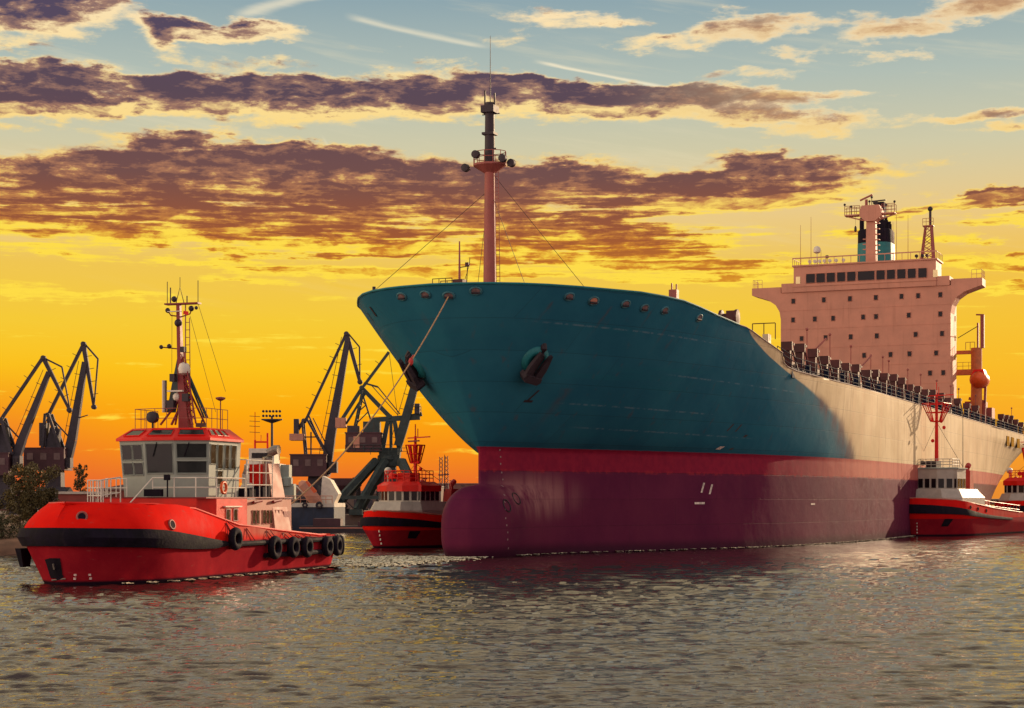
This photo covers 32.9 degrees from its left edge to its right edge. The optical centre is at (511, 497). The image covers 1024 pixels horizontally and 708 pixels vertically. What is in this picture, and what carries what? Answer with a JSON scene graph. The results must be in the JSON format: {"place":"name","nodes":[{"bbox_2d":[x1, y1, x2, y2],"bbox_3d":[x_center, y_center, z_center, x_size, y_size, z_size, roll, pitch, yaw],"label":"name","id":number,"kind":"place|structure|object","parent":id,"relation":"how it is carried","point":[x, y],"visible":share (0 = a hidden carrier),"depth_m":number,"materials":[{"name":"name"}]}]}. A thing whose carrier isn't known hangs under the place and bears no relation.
{"place":"outdoors","nodes":[
{"label":"outdoors","id":0,"kind":"place"},
{"bbox_2d":[0,515,26,554],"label":"river bank","id":1,"kind":"structure","parent":0,"point":[9,546],"depth_m":153.63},
{"bbox_2d":[0,513,16,538],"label":"bank shrub","id":2,"kind":"object","parent":1,"relation":"on","point":[3,527],"visible":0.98,"depth_m":155.87,"materials":[{"name":"green plant"}]},
{"bbox_2d":[14,524,25,534],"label":"bank shrub","id":3,"kind":"object","parent":1,"relation":"on","point":[23,526],"visible":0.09,"depth_m":157.71,"materials":[{"name":"green plant"}]},
{"bbox_2d":[1,483,40,527],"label":"bank shrub","id":4,"kind":"object","parent":1,"relation":"on","point":[22,498],"visible":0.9,"depth_m":163.82,"materials":[{"name":"green plant"}]},
{"bbox_2d":[0,461,61,520],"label":"tree","id":5,"kind":"object","parent":1,"relation":"on","point":[33,479],"visible":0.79,"depth_m":165.11,"materials":[{"name":"green plant"}]},
{"bbox_2d":[58,491,117,501],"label":"warehouse","id":6,"kind":"structure","parent":1,"relation":"on","point":[72,496],"depth_m":240.00,"materials":[{"name":"red brick"}]},
{"bbox_2d":[102,485,124,496],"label":"warehouse","id":7,"kind":"structure","parent":0,"point":[118,490],"depth_m":340.00,"materials":[{"name":"red brick"}]},
{"bbox_2d":[0,511,363,525],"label":"quay ground","id":8,"kind":"structure","parent":0,"point":[352,520],"depth_m":286.50,"materials":[{"name":"concrete"}]},
{"bbox_2d":[0,355,72,513],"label":"portal crane","id":9,"kind":"object","parent":8,"relation":"on","point":[11,452],"visible":0.81,"depth_m":299.50,"materials":[{"name":"grey paint"}]},
{"bbox_2d":[24,341,98,508],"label":"portal crane","id":10,"kind":"object","parent":8,"relation":"on","point":[53,449],"visible":0.81,"depth_m":309.24,"materials":[{"name":"grey paint"}]},
{"bbox_2d":[73,463,87,490],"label":"poplar tree","id":11,"kind":"object","parent":8,"relation":"on","point":[79,481],"visible":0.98,"depth_m":329.73,"materials":[{"name":"green plant"}]},
{"bbox_2d":[261,410,282,445],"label":"floodlight mast","id":12,"kind":"object","parent":8,"relation":"on","point":[271,420],"visible":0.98,"depth_m":419.13,"materials":[{"name":"grey metal"}]},
{"bbox_2d":[289,331,362,513],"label":"portal crane","id":13,"kind":"object","parent":8,"relation":"on","point":[313,468],"visible":0.8,"depth_m":299.24,"materials":[{"name":"grey paint"}]},
{"bbox_2d":[330,478,361,507],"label":"building","id":14,"kind":"structure","parent":8,"relation":"on","point":[342,483],"depth_m":297.50,"materials":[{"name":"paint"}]},
{"bbox_2d":[335,351,421,514],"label":"portal crane","id":15,"kind":"object","parent":8,"relation":"on","point":[372,437],"visible":0.88,"depth_m":290.45,"materials":[{"name":"grey paint"}]},
{"bbox_2d":[438,457,443,485],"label":"lattice tower","id":16,"kind":"structure","parent":8,"relation":"on","point":[439,474],"depth_m":699.18,"materials":[{"name":"metal"}]},
{"bbox_2d":[445,456,448,488],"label":"lattice tower","id":17,"kind":"structure","parent":8,"relation":"on","point":[447,474],"depth_m":699.21,"materials":[{"name":"metal"}]},
{"bbox_2d":[345,491,375,509],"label":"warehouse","id":18,"kind":"structure","parent":0,"point":[352,502],"depth_m":420.00,"materials":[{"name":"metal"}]},
{"bbox_2d":[376,475,397,501],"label":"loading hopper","id":19,"kind":"object","parent":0,"point":[377,492],"visible":0.01,"depth_m":303.43,"materials":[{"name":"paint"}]},
{"bbox_2d":[439,486,443,500],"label":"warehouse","id":20,"kind":"structure","parent":0,"point":[441,494],"depth_m":624.40,"materials":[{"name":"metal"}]},
{"bbox_2d":[438,483,477,488],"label":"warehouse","id":21,"kind":"structure","parent":0,"point":[457,486],"depth_m":760.00,"materials":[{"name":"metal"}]},
{"bbox_2d":[0,498,1023,707],"bbox_3d":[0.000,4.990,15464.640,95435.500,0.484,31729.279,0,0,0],"label":"water","id":22,"kind":"structure","parent":0,"point":[921,622],"depth_m":64.10,"materials":[{"name":"black liquid"}]},
{"bbox_2d":[15,282,344,584],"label":"tugboat","id":23,"kind":"object","parent":22,"relation":"on","point":[174,513],"visible":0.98,"depth_m":108.90,"materials":[{"name":"red paint"}]},
{"bbox_2d":[220,481,227,493],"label":"life ring","id":24,"kind":"object","parent":23,"relation":"hanging from","point":[221,487],"visible":1,"depth_m":108.87,"materials":[{"name":"plastic"}]},
{"bbox_2d":[122,565,339,583],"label":"bow foam","id":25,"kind":"object","parent":22,"relation":"on","point":[242,575],"visible":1,"depth_m":111.31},
{"bbox_2d":[247,416,344,530],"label":"moored ship","id":26,"kind":"object","parent":22,"relation":"on","point":[306,514],"visible":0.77,"depth_m":261.80,"materials":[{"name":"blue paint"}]},
{"bbox_2d":[296,480,321,502],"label":"lifeboat","id":27,"kind":"object","parent":26,"relation":"on","point":[303,486],"visible":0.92,"depth_m":260.80,"materials":[{"name":"paint"}]},
{"bbox_2d":[299,518,364,531],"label":"work barge","id":28,"kind":"object","parent":22,"relation":"on","point":[327,524],"visible":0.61,"depth_m":252.00,"materials":[{"name":"metal"}]},
{"bbox_2d":[331,555,485,566],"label":"wake foam","id":29,"kind":"object","parent":22,"relation":"on","point":[399,559],"visible":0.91,"depth_m":135.28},
{"bbox_2d":[360,424,458,548],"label":"tugboat","id":30,"kind":"object","parent":22,"relation":"on","point":[406,511],"visible":0.74,"depth_m":173.69,"materials":[{"name":"red paint"}]},
{"bbox_2d":[429,556,487,557],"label":"bow foam","id":31,"kind":"object","parent":22,"relation":"on","point":[454,556],"visible":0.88,"depth_m":144.31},
{"bbox_2d":[357,36,1023,557],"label":"container ship","id":32,"kind":"object","parent":22,"relation":"on","point":[587,420],"visible":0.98,"depth_m":163.27,"materials":[{"name":"paint"}]},
{"bbox_2d":[291,297,448,504],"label":"towing rope","id":33,"kind":"object","parent":32,"relation":"hanging from","point":[410,361],"visible":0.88,"depth_m":132.03,"materials":[{"name":"beige fabric"}]},
{"bbox_2d":[969,369,989,387],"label":"lifeboat","id":34,"kind":"object","parent":32,"relation":"hanging from","point":[979,378],"visible":1,"depth_m":300.50,"materials":[{"name":"red paint"}]},
{"bbox_2d":[523,535,914,554],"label":"side foam","id":35,"kind":"object","parent":22,"relation":"on","point":[738,547],"visible":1,"depth_m":174.59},
{"bbox_2d":[909,382,1023,535],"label":"tugboat","id":36,"kind":"object","parent":22,"relation":"on","point":[949,501],"visible":0.66,"depth_m":229.47,"materials":[{"name":"red paint"}]},
{"bbox_2d":[995,442,1023,511],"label":"tugboat","id":37,"kind":"object","parent":22,"relation":"on","point":[1013,490],"visible":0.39,"depth_m":267.17,"materials":[{"name":"red paint"}]},
{"bbox_2d":[0,0,1023,497],"label":"sky","id":38,"kind":"structure","parent":0,"point":[271,163],"materials":[{"name":"orange"}]},
{"bbox_2d":[53,499,998,503],"bbox_3d":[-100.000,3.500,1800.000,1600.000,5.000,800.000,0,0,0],"label":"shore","id":39,"kind":"structure","parent":0,"point":[994,500],"depth_m":1400.00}
]}

